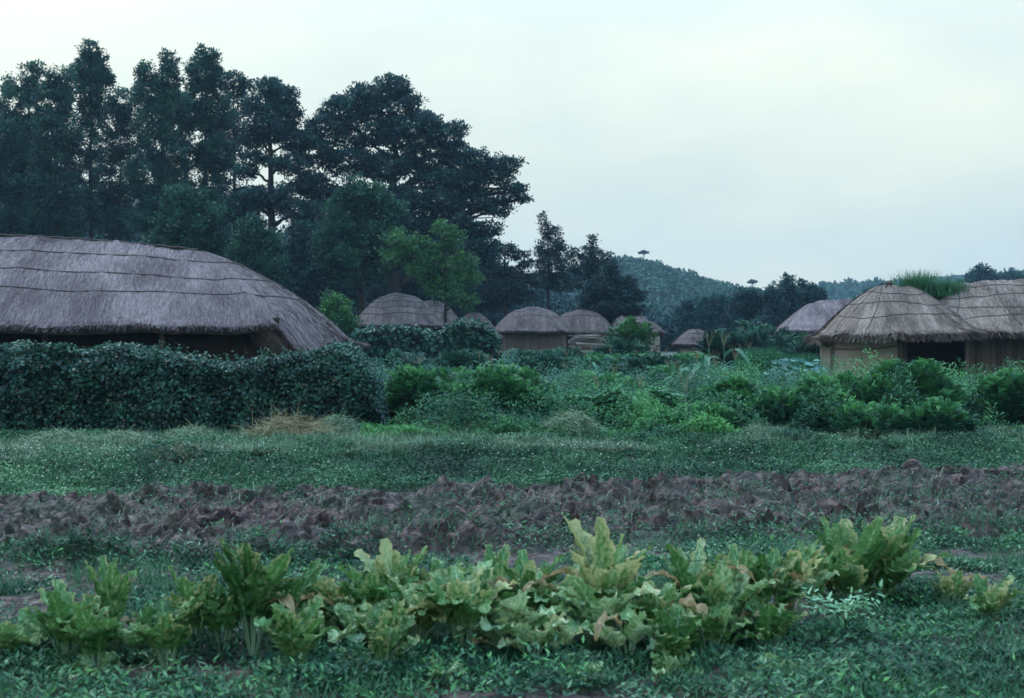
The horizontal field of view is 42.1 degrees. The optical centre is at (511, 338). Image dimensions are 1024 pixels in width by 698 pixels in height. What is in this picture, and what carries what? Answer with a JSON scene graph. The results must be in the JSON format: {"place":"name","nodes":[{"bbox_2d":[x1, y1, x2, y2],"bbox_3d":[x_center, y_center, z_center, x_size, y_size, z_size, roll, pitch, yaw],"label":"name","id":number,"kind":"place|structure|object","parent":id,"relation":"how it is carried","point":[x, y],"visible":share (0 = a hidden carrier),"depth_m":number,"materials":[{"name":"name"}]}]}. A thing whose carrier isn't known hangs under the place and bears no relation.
{"place":"outdoors","nodes":[
{"label":"outdoors","id":0,"kind":"place"},
{"bbox_2d":[2,500,1018,697],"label":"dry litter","id":1,"kind":"object","parent":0,"point":[436,678],"visible":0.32,"depth_m":10.80,"materials":[{"name":"brown plant"}]},
{"bbox_2d":[0,350,1023,697],"bbox_3d":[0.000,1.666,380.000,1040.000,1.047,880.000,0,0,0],"label":"ground","id":2,"kind":"structure","parent":0,"point":[58,514],"depth_m":13.68,"materials":[{"name":"soil"}]},
{"bbox_2d":[0,621,43,661],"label":"leaf vegetable","id":3,"kind":"object","parent":2,"relation":"on","point":[10,635],"visible":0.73,"depth_m":7.66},
{"bbox_2d":[0,59,55,236],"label":"poplar tree","id":4,"kind":"object","parent":2,"relation":"on","point":[14,145],"visible":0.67,"depth_m":90.87,"materials":[{"name":"green plant"}]},
{"bbox_2d":[17,63,90,239],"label":"poplar tree","id":5,"kind":"object","parent":2,"relation":"on","point":[53,142],"visible":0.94,"depth_m":89.46,"materials":[{"name":"green plant"}]},
{"bbox_2d":[8,422,105,453],"bbox_3d":[-6.418,1.486,18.791,1.715,0.627,1.257,0,0,0],"label":"hay heap","id":6,"kind":"object","parent":2,"relation":"on","point":[62,435],"visible":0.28,"depth_m":18.69,"materials":[{"name":"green plant"}]},
{"bbox_2d":[18,579,100,665],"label":"leaf vegetable","id":7,"kind":"object","parent":2,"relation":"on","point":[60,610],"visible":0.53,"depth_m":7.72,"materials":[{"name":"plant"}]},
{"bbox_2d":[46,601,122,671],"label":"leaf vegetable","id":8,"kind":"object","parent":2,"relation":"on","point":[94,635],"visible":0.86,"depth_m":7.45,"materials":[{"name":"plant"}]},
{"bbox_2d":[63,38,116,238],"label":"poplar tree","id":9,"kind":"object","parent":2,"relation":"on","point":[97,74],"visible":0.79,"depth_m":92.64,"materials":[{"name":"green plant"}]},
{"bbox_2d":[68,651,123,681],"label":"leaf vegetable","id":10,"kind":"object","parent":2,"relation":"on","point":[112,657],"visible":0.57,"depth_m":7.47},
{"bbox_2d":[84,555,138,647],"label":"leaf vegetable","id":11,"kind":"object","parent":2,"relation":"on","point":[111,587],"visible":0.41,"depth_m":8.03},
{"bbox_2d":[84,83,143,240],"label":"poplar tree","id":12,"kind":"object","parent":2,"relation":"on","point":[113,196],"visible":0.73,"depth_m":97.57,"materials":[{"name":"green plant"}]},
{"bbox_2d":[117,46,201,242],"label":"poplar tree","id":13,"kind":"object","parent":2,"relation":"on","point":[167,164],"visible":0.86,"depth_m":89.09,"materials":[{"name":"green plant"}]},
{"bbox_2d":[124,595,201,670],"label":"leaf vegetable","id":14,"kind":"object","parent":2,"relation":"on","point":[167,630],"visible":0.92,"depth_m":7.55,"materials":[{"name":"plant"}]},
{"bbox_2d":[0,234,370,365],"label":"thatched house","id":15,"kind":"structure","parent":2,"relation":"on","point":[86,293],"depth_m":27.91,"materials":[{"name":"grey plant"}]},
{"bbox_2d":[138,181,237,257],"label":"broadleaf tree","id":16,"kind":"object","parent":2,"relation":"on","point":[189,218],"visible":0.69,"depth_m":75.34,"materials":[{"name":"green plant"}]},
{"bbox_2d":[161,565,228,651],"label":"leaf vegetable","id":17,"kind":"object","parent":2,"relation":"on","point":[187,589],"visible":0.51,"depth_m":7.99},
{"bbox_2d":[0,338,390,434],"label":"hedge","id":18,"kind":"object","parent":2,"relation":"on","point":[63,385],"visible":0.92,"depth_m":21.22,"materials":[{"name":"green plant"}]},
{"bbox_2d":[172,42,240,238],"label":"poplar tree","id":19,"kind":"object","parent":2,"relation":"on","point":[207,159],"visible":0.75,"depth_m":91.56,"materials":[{"name":"green plant"}]},
{"bbox_2d":[186,581,240,656],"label":"leaf vegetable","id":20,"kind":"object","parent":2,"relation":"on","point":[215,617],"visible":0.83,"depth_m":7.95,"materials":[{"name":"plant"}]},
{"bbox_2d":[209,67,266,242],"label":"broadleaf tree","id":21,"kind":"object","parent":2,"relation":"on","point":[240,79],"visible":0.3,"depth_m":95.53,"materials":[{"name":"green plant"}]},
{"bbox_2d":[211,538,300,655],"bbox_3d":[-1.519,1.538,8.013,0.541,0.721,0.540,0,0,0],"label":"leaf vegetable","id":22,"kind":"object","parent":2,"relation":"on","point":[255,586],"visible":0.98,"depth_m":7.87,"materials":[{"name":"plant"}]},
{"bbox_2d":[220,210,291,285],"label":"broadleaf tree","id":23,"kind":"object","parent":2,"relation":"on","point":[252,250],"visible":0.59,"depth_m":73.56,"materials":[{"name":"green plant"}]},
{"bbox_2d":[220,75,328,255],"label":"broadleaf tree","id":24,"kind":"object","parent":2,"relation":"on","point":[282,123],"visible":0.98,"depth_m":87.50,"materials":[{"name":"green plant"}]},
{"bbox_2d":[224,401,342,442],"bbox_3d":[-3.342,1.419,20.205,1.967,1.104,1.710,0,0,0],"label":"hay heap","id":25,"kind":"object","parent":2,"relation":"on","point":[299,426],"visible":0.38,"depth_m":20.04,"materials":[{"name":"plant"}]},
{"bbox_2d":[253,595,324,675],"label":"leaf vegetable","id":26,"kind":"object","parent":2,"relation":"on","point":[290,633],"visible":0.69,"depth_m":7.46,"materials":[{"name":"plant"}]},
{"bbox_2d":[256,558,324,624],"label":"leaf vegetable","id":27,"kind":"object","parent":2,"relation":"on","point":[304,585],"visible":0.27,"depth_m":8.20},
{"bbox_2d":[267,219,367,311],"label":"broadleaf tree","id":28,"kind":"object","parent":2,"relation":"on","point":[307,281],"visible":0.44,"depth_m":83.16,"materials":[{"name":"green plant"}]},
{"bbox_2d":[316,287,363,335],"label":"broadleaf tree","id":29,"kind":"object","parent":2,"relation":"on","point":[336,313],"visible":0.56,"depth_m":57.82,"materials":[{"name":"green plant"}]},
{"bbox_2d":[307,576,380,623],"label":"leaf vegetable","id":30,"kind":"object","parent":2,"relation":"on","point":[335,593],"visible":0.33,"depth_m":8.31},
{"bbox_2d":[296,592,396,650],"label":"leaf vegetable","id":31,"kind":"object","parent":2,"relation":"on","point":[348,624],"visible":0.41,"depth_m":8.12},
{"bbox_2d":[305,168,417,329],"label":"broadleaf tree","id":32,"kind":"object","parent":2,"relation":"on","point":[346,252],"visible":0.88,"depth_m":79.35,"materials":[{"name":"green plant"}]},
{"bbox_2d":[335,564,418,612],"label":"leaf vegetable","id":33,"kind":"object","parent":2,"relation":"on","point":[364,583],"visible":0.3,"depth_m":8.36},
{"bbox_2d":[345,598,419,672],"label":"leaf vegetable","id":34,"kind":"object","parent":2,"relation":"on","point":[382,631],"visible":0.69,"depth_m":7.46,"materials":[{"name":"plant"}]},
{"bbox_2d":[0,195,777,350],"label":"distant woods","id":35,"kind":"object","parent":2,"relation":"on","point":[560,305],"visible":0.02,"depth_m":126.73,"materials":[{"name":"green plant"}]},
{"bbox_2d":[354,538,430,592],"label":"leaf vegetable","id":36,"kind":"object","parent":2,"relation":"on","point":[390,562],"visible":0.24,"depth_m":8.51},
{"bbox_2d":[350,293,448,330],"label":"thatched hut","id":37,"kind":"object","parent":2,"relation":"on","point":[401,309],"visible":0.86,"depth_m":76.00,"materials":[{"name":"brown plant"}]},
{"bbox_2d":[286,72,534,293],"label":"zelkova tree","id":38,"kind":"object","parent":2,"relation":"on","point":[460,188],"visible":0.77,"depth_m":89.29,"materials":[{"name":"green plant"}]},
{"bbox_2d":[374,574,447,650],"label":"leaf vegetable","id":39,"kind":"object","parent":2,"relation":"on","point":[425,618],"visible":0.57,"depth_m":8.02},
{"bbox_2d":[381,364,451,425],"bbox_3d":[-1.679,1.115,22.689,1.493,1.391,1.280,0,0,26],"label":"shrub","id":40,"kind":"object","parent":2,"relation":"on","point":[405,384],"visible":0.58,"depth_m":22.52,"materials":[{"name":"green plant"}]},
{"bbox_2d":[348,316,502,365],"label":"hedge","id":41,"kind":"object","parent":2,"relation":"on","point":[471,337],"visible":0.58,"depth_m":50.09,"materials":[{"name":"green plant"}]},
{"bbox_2d":[373,217,486,328],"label":"broadleaf tree","id":42,"kind":"object","parent":2,"relation":"on","point":[404,246],"visible":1,"depth_m":63.90,"materials":[{"name":"green plant"}]},
{"bbox_2d":[364,256,517,319],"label":"broadleaf tree","id":43,"kind":"object","parent":2,"relation":"on","point":[373,293],"visible":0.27,"depth_m":98.99,"materials":[{"name":"green plant"}]},
{"bbox_2d":[424,348,496,372],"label":"bush","id":44,"kind":"object","parent":2,"relation":"on","point":[458,358],"visible":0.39,"depth_m":45.69,"materials":[{"name":"green plant"}]},
{"bbox_2d":[403,559,530,655],"bbox_3d":[-0.260,1.641,7.988,0.758,0.541,0.758,0,0,0],"label":"leaf vegetable","id":45,"kind":"object","parent":2,"relation":"on","point":[454,603],"visible":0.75,"depth_m":7.92,"materials":[{"name":"plant"}]},
{"bbox_2d":[463,544,520,621],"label":"leaf vegetable","id":46,"kind":"object","parent":2,"relation":"on","point":[499,568],"visible":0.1,"depth_m":8.69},
{"bbox_2d":[449,364,559,426],"bbox_3d":[-0.056,1.083,22.547,2.252,1.343,1.974,0,0,0],"label":"shrub","id":47,"kind":"object","parent":2,"relation":"on","point":[500,380],"visible":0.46,"depth_m":22.13,"materials":[{"name":"green plant"}]},
{"bbox_2d":[471,241,544,316],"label":"pine tree","id":48,"kind":"object","parent":2,"relation":"on","point":[506,277],"visible":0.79,"depth_m":93.74,"materials":[{"name":"green plant"}]},
{"bbox_2d":[453,590,562,659],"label":"leaf vegetable","id":49,"kind":"object","parent":2,"relation":"on","point":[491,628],"visible":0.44,"depth_m":7.91,"materials":[{"name":"plant"}]},
{"bbox_2d":[0,497,1023,697],"bbox_3d":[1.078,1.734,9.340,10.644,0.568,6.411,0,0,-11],"label":"field grass","id":50,"kind":"structure","parent":2,"relation":"on","point":[327,687],"depth_m":7.66,"materials":[{"name":"plant"}]},
{"bbox_2d":[0,457,1023,565],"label":"soil weeds","id":51,"kind":"object","parent":2,"relation":"on","point":[615,510],"visible":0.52,"depth_m":14.41,"materials":[{"name":"green plant"}]},
{"bbox_2d":[492,612,571,659],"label":"leaf vegetable","id":52,"kind":"object","parent":2,"relation":"on","point":[521,632],"visible":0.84,"depth_m":7.75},
{"bbox_2d":[495,306,576,352],"label":"thatched house","id":53,"kind":"structure","parent":2,"relation":"on","point":[534,328],"depth_m":76.11,"materials":[{"name":"brown plant"}]},
{"bbox_2d":[487,548,585,611],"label":"leaf vegetable","id":54,"kind":"object","parent":2,"relation":"on","point":[526,571],"visible":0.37,"depth_m":8.38,"materials":[{"name":"plant"}]},
{"bbox_2d":[505,350,581,385],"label":"bush","id":55,"kind":"object","parent":2,"relation":"on","point":[542,357],"visible":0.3,"depth_m":41.77,"materials":[{"name":"green plant"}]},
{"bbox_2d":[533,210,578,309],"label":"conifer tree","id":56,"kind":"object","parent":2,"relation":"on","point":[550,254],"visible":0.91,"depth_m":101.72,"materials":[{"name":"green plant"}]},
{"bbox_2d":[517,562,616,631],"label":"leaf vegetable","id":57,"kind":"object","parent":2,"relation":"on","point":[548,602],"visible":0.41,"depth_m":8.26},
{"bbox_2d":[534,407,614,438],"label":"clump","id":58,"kind":"object","parent":2,"relation":"on","point":[572,420],"visible":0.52,"depth_m":20.66,"materials":[{"name":"green plant"}]},
{"bbox_2d":[562,233,607,292],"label":"conifer tree","id":59,"kind":"object","parent":2,"relation":"on","point":[591,259],"visible":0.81,"depth_m":103.62,"materials":[{"name":"green plant"}]},
{"bbox_2d":[560,309,617,348],"label":"thatched house","id":60,"kind":"structure","parent":2,"relation":"on","point":[584,319],"depth_m":81.89,"materials":[{"name":"grey plant"}]},
{"bbox_2d":[544,575,660,650],"bbox_3d":[0.534,1.666,8.144,0.704,0.478,0.723,0,0,0],"label":"leaf vegetable","id":61,"kind":"object","parent":2,"relation":"on","point":[593,606],"visible":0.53,"depth_m":8.01,"materials":[{"name":"plant"}]},
{"bbox_2d":[563,516,652,638],"bbox_3d":[0.594,1.499,8.352,0.538,0.806,0.671,0,0,-23],"label":"leaf vegetable","id":62,"kind":"object","parent":2,"relation":"on","point":[604,573],"visible":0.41,"depth_m":8.27,"materials":[{"name":"plant"}]},
{"bbox_2d":[570,251,651,347],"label":"conifer tree","id":63,"kind":"object","parent":2,"relation":"on","point":[598,294],"visible":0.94,"depth_m":83.50,"materials":[{"name":"green plant"}]},
{"bbox_2d":[586,389,646,429],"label":"bean plant","id":64,"kind":"object","parent":2,"relation":"on","point":[606,397],"visible":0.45,"depth_m":22.45,"materials":[{"name":"green plant"}]},
{"bbox_2d":[579,608,659,664],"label":"leaf vegetable","id":65,"kind":"object","parent":2,"relation":"on","point":[608,635],"visible":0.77,"depth_m":7.74,"materials":[{"name":"plant"}]},
{"bbox_2d":[602,315,663,354],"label":"bush","id":66,"kind":"object","parent":2,"relation":"on","point":[627,332],"visible":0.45,"depth_m":57.88,"materials":[{"name":"green plant"}]},
{"bbox_2d":[611,352,688,378],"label":"bush","id":67,"kind":"object","parent":2,"relation":"on","point":[652,359],"visible":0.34,"depth_m":39.87,"materials":[{"name":"green plant"}]},
{"bbox_2d":[604,575,707,652],"bbox_3d":[0.862,1.689,8.107,0.639,0.440,0.582,0,0,0],"label":"leaf vegetable","id":68,"kind":"object","parent":2,"relation":"on","point":[669,596],"visible":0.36,"depth_m":7.99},
{"bbox_2d":[642,602,703,673],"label":"leaf vegetable","id":69,"kind":"object","parent":2,"relation":"on","point":[673,632],"visible":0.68,"depth_m":7.54,"materials":[{"name":"plant"}]},
{"bbox_2d":[650,649,703,679],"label":"leaf vegetable","id":70,"kind":"object","parent":2,"relation":"on","point":[667,659],"visible":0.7,"depth_m":7.35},
{"bbox_2d":[359,344,1023,443],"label":"garden undergrowth","id":71,"kind":"object","parent":2,"relation":"on","point":[509,420],"visible":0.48,"depth_m":21.61,"materials":[{"name":"green plant"}]},
{"bbox_2d":[364,346,1020,423],"bbox_3d":[0.021,0.927,48.919,63.686,1.335,52.383,0,0,0],"label":"garden crop","id":72,"kind":"object","parent":2,"relation":"on","point":[551,378],"visible":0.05,"depth_m":35.24,"materials":[{"name":"green plant"}]},
{"bbox_2d":[647,403,749,433],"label":"shrub","id":73,"kind":"object","parent":2,"relation":"on","point":[730,416],"visible":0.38,"depth_m":21.23,"materials":[{"name":"green plant"}]},
{"bbox_2d":[643,537,759,619],"bbox_3d":[1.153,1.596,8.516,0.776,0.618,0.549,0,0,0],"label":"leaf vegetable","id":74,"kind":"object","parent":2,"relation":"on","point":[686,573],"visible":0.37,"depth_m":8.45,"materials":[{"name":"plant"}]},
{"bbox_2d":[671,290,735,334],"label":"broadleaf tree","id":75,"kind":"object","parent":2,"relation":"on","point":[703,313],"visible":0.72,"depth_m":120.91,"materials":[{"name":"green plant"}]},
{"bbox_2d":[695,328,744,369],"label":"bush","id":76,"kind":"object","parent":2,"relation":"on","point":[716,345],"visible":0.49,"depth_m":54.67,"materials":[{"name":"green plant"}]},
{"bbox_2d":[684,600,763,657],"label":"leaf vegetable","id":77,"kind":"object","parent":2,"relation":"on","point":[713,629],"visible":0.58,"depth_m":7.91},
{"bbox_2d":[683,372,771,422],"bbox_3d":[3.686,1.169,22.826,1.742,1.200,1.564,0,0,0],"label":"shrub","id":78,"kind":"object","parent":2,"relation":"on","point":[741,385],"visible":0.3,"depth_m":22.75,"materials":[{"name":"green plant"}]},
{"bbox_2d":[685,559,775,643],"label":"leaf vegetable","id":79,"kind":"object","parent":2,"relation":"on","point":[724,585],"visible":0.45,"depth_m":8.20,"materials":[{"name":"plant"}]},
{"bbox_2d":[720,285,767,348],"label":"broadleaf tree","id":80,"kind":"object","parent":2,"relation":"on","point":[750,303],"visible":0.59,"depth_m":111.33,"materials":[{"name":"green plant"}]},
{"bbox_2d":[713,319,781,361],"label":"bush","id":81,"kind":"object","parent":2,"relation":"on","point":[747,335],"visible":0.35,"depth_m":55.44,"materials":[{"name":"green plant"}]},
{"bbox_2d":[705,543,804,617],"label":"leaf vegetable","id":82,"kind":"object","parent":2,"relation":"on","point":[747,555],"visible":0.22,"depth_m":8.52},
{"bbox_2d":[713,547,816,609],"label":"leaf vegetable","id":83,"kind":"object","parent":2,"relation":"on","point":[772,560],"visible":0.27,"depth_m":8.44,"materials":[{"name":"plant"}]},
{"bbox_2d":[727,595,807,649],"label":"leaf vegetable","id":84,"kind":"object","parent":2,"relation":"on","point":[775,621],"visible":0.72,"depth_m":8.03,"materials":[{"name":"plant"}]},
{"bbox_2d":[750,271,807,335],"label":"broadleaf tree","id":85,"kind":"object","parent":2,"relation":"on","point":[781,296],"visible":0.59,"depth_m":107.43,"materials":[{"name":"green plant"}]},
{"bbox_2d":[744,383,836,429],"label":"shrub","id":86,"kind":"object","parent":2,"relation":"on","point":[791,400],"visible":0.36,"depth_m":21.75,"materials":[{"name":"green plant"}]},
{"bbox_2d":[761,539,839,627],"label":"leaf vegetable","id":87,"kind":"object","parent":2,"relation":"on","point":[804,569],"visible":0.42,"depth_m":8.76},
{"bbox_2d":[767,299,852,351],"label":"thatched house","id":88,"kind":"structure","parent":2,"relation":"on","point":[812,318],"depth_m":60.36,"materials":[{"name":"grey plant"}]},
{"bbox_2d":[799,579,884,643],"bbox_3d":[2.051,1.700,8.275,0.534,0.389,0.438,0,0,14],"label":"pod plant","id":89,"kind":"object","parent":2,"relation":"on","point":[837,608],"visible":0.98,"depth_m":8.26,"materials":[{"name":"green plant"}]},
{"bbox_2d":[786,370,911,429],"bbox_3d":[5.631,1.126,22.445,2.442,1.207,1.781,0,0,0],"label":"shrub","id":90,"kind":"object","parent":2,"relation":"on","point":[844,380],"visible":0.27,"depth_m":22.24,"materials":[{"name":"green plant"}]},
{"bbox_2d":[793,400,922,444],"bbox_3d":[5.530,1.407,21.194,2.168,0.836,1.796,0,0,0],"label":"shrub","id":91,"kind":"object","parent":2,"relation":"on","point":[872,416],"visible":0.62,"depth_m":20.98,"materials":[{"name":"green plant"}]},
{"bbox_2d":[810,516,935,603],"bbox_3d":[2.416,1.596,9.658,0.972,0.659,0.889,0,0,-14],"label":"leaf vegetable","id":92,"kind":"object","parent":2,"relation":"on","point":[856,570],"visible":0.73,"depth_m":9.47,"materials":[{"name":"plant"}]},
{"bbox_2d":[820,515,954,597],"bbox_3d":[2.710,1.600,9.739,1.093,0.631,0.782,0,0,35],"label":"leaf vegetable","id":93,"kind":"object","parent":2,"relation":"on","point":[901,559],"visible":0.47,"depth_m":9.60,"materials":[{"name":"plant"}]},
{"bbox_2d":[802,280,992,383],"label":"thatched hut","id":94,"kind":"object","parent":2,"relation":"on","point":[909,323],"visible":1,"depth_m":38.67,"materials":[{"name":"brown plant"}]},
{"bbox_2d":[882,267,952,297],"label":"grass tuft","id":95,"kind":"object","parent":94,"relation":"on","point":[914,281],"visible":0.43,"depth_m":40.30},
{"bbox_2d":[859,357,951,420],"bbox_3d":[6.798,1.040,22.901,2.092,1.480,1.828,0,0,0],"label":"shrub","id":96,"kind":"object","parent":2,"relation":"on","point":[919,369],"visible":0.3,"depth_m":22.48,"materials":[{"name":"green plant"}]},
{"bbox_2d":[888,396,985,436],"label":"shrub","id":97,"kind":"object","parent":2,"relation":"on","point":[948,413],"visible":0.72,"depth_m":21.15,"materials":[{"name":"green plant"}]},
{"bbox_2d":[894,374,984,428],"bbox_3d":[7.240,1.168,22.555,1.527,1.186,1.680,0,0,0],"label":"shrub","id":98,"kind":"object","parent":2,"relation":"on","point":[952,393],"visible":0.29,"depth_m":22.41,"materials":[{"name":"green plant"}]},
{"bbox_2d":[928,570,990,610],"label":"leaf vegetable","id":99,"kind":"object","parent":2,"relation":"on","point":[955,585],"visible":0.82,"depth_m":9.33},
{"bbox_2d":[935,278,1023,382],"label":"thatched house","id":100,"kind":"structure","parent":2,"relation":"on","point":[994,308],"depth_m":39.53,"materials":[{"name":"brown plant"}]},
{"bbox_2d":[957,262,1023,282],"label":"broadleaf tree","id":101,"kind":"object","parent":2,"relation":"on","point":[980,272],"visible":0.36,"depth_m":189.47,"materials":[{"name":"green plant"}]},
{"bbox_2d":[964,573,1023,625],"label":"leaf vegetable","id":102,"kind":"object","parent":2,"relation":"on","point":[991,599],"visible":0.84,"depth_m":8.79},
{"bbox_2d":[967,367,1023,428],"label":"shrub","id":103,"kind":"object","parent":2,"relation":"on","point":[1010,392],"visible":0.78,"depth_m":22.54,"materials":[{"name":"green plant"}]},
{"bbox_2d":[0,421,1023,497],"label":"bank grass","id":104,"kind":"structure","parent":0,"point":[482,467],"depth_m":18.20,"materials":[{"name":"plant"}]},
{"bbox_2d":[0,419,1023,464],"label":"cut grass","id":105,"kind":"structure","parent":0,"point":[398,446],"depth_m":18.98,"materials":[{"name":"plant"}]},
{"bbox_2d":[0,0,1023,289],"label":"sky","id":106,"kind":"structure","parent":0,"point":[734,141],"materials":[{"name":"white"}]},
{"bbox_2d":[1,461,1023,567],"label":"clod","id":107,"kind":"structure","parent":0,"point":[519,499],"depth_m":14.18,"materials":[{"name":"soil"}]},
{"bbox_2d":[732,345,789,383],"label":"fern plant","id":108,"kind":"object","parent":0,"point":[768,354],"visible":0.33,"depth_m":33.57,"materials":[{"name":"green plant"}]},
{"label":"hill","id":109,"kind":"structure","parent":0,"visible":0},
{"bbox_2d":[539,254,846,313],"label":"hillside trees","id":110,"kind":"object","parent":109,"relation":"on","point":[659,281],"visible":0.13,"depth_m":368.44,"materials":[{"name":"plant"}]},
{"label":"hill","id":111,"kind":"structure","parent":0,"visible":0},
{"bbox_2d":[817,267,1023,299],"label":"ridge trees","id":112,"kind":"object","parent":111,"relation":"on","point":[843,290],"visible":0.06,"depth_m":605.86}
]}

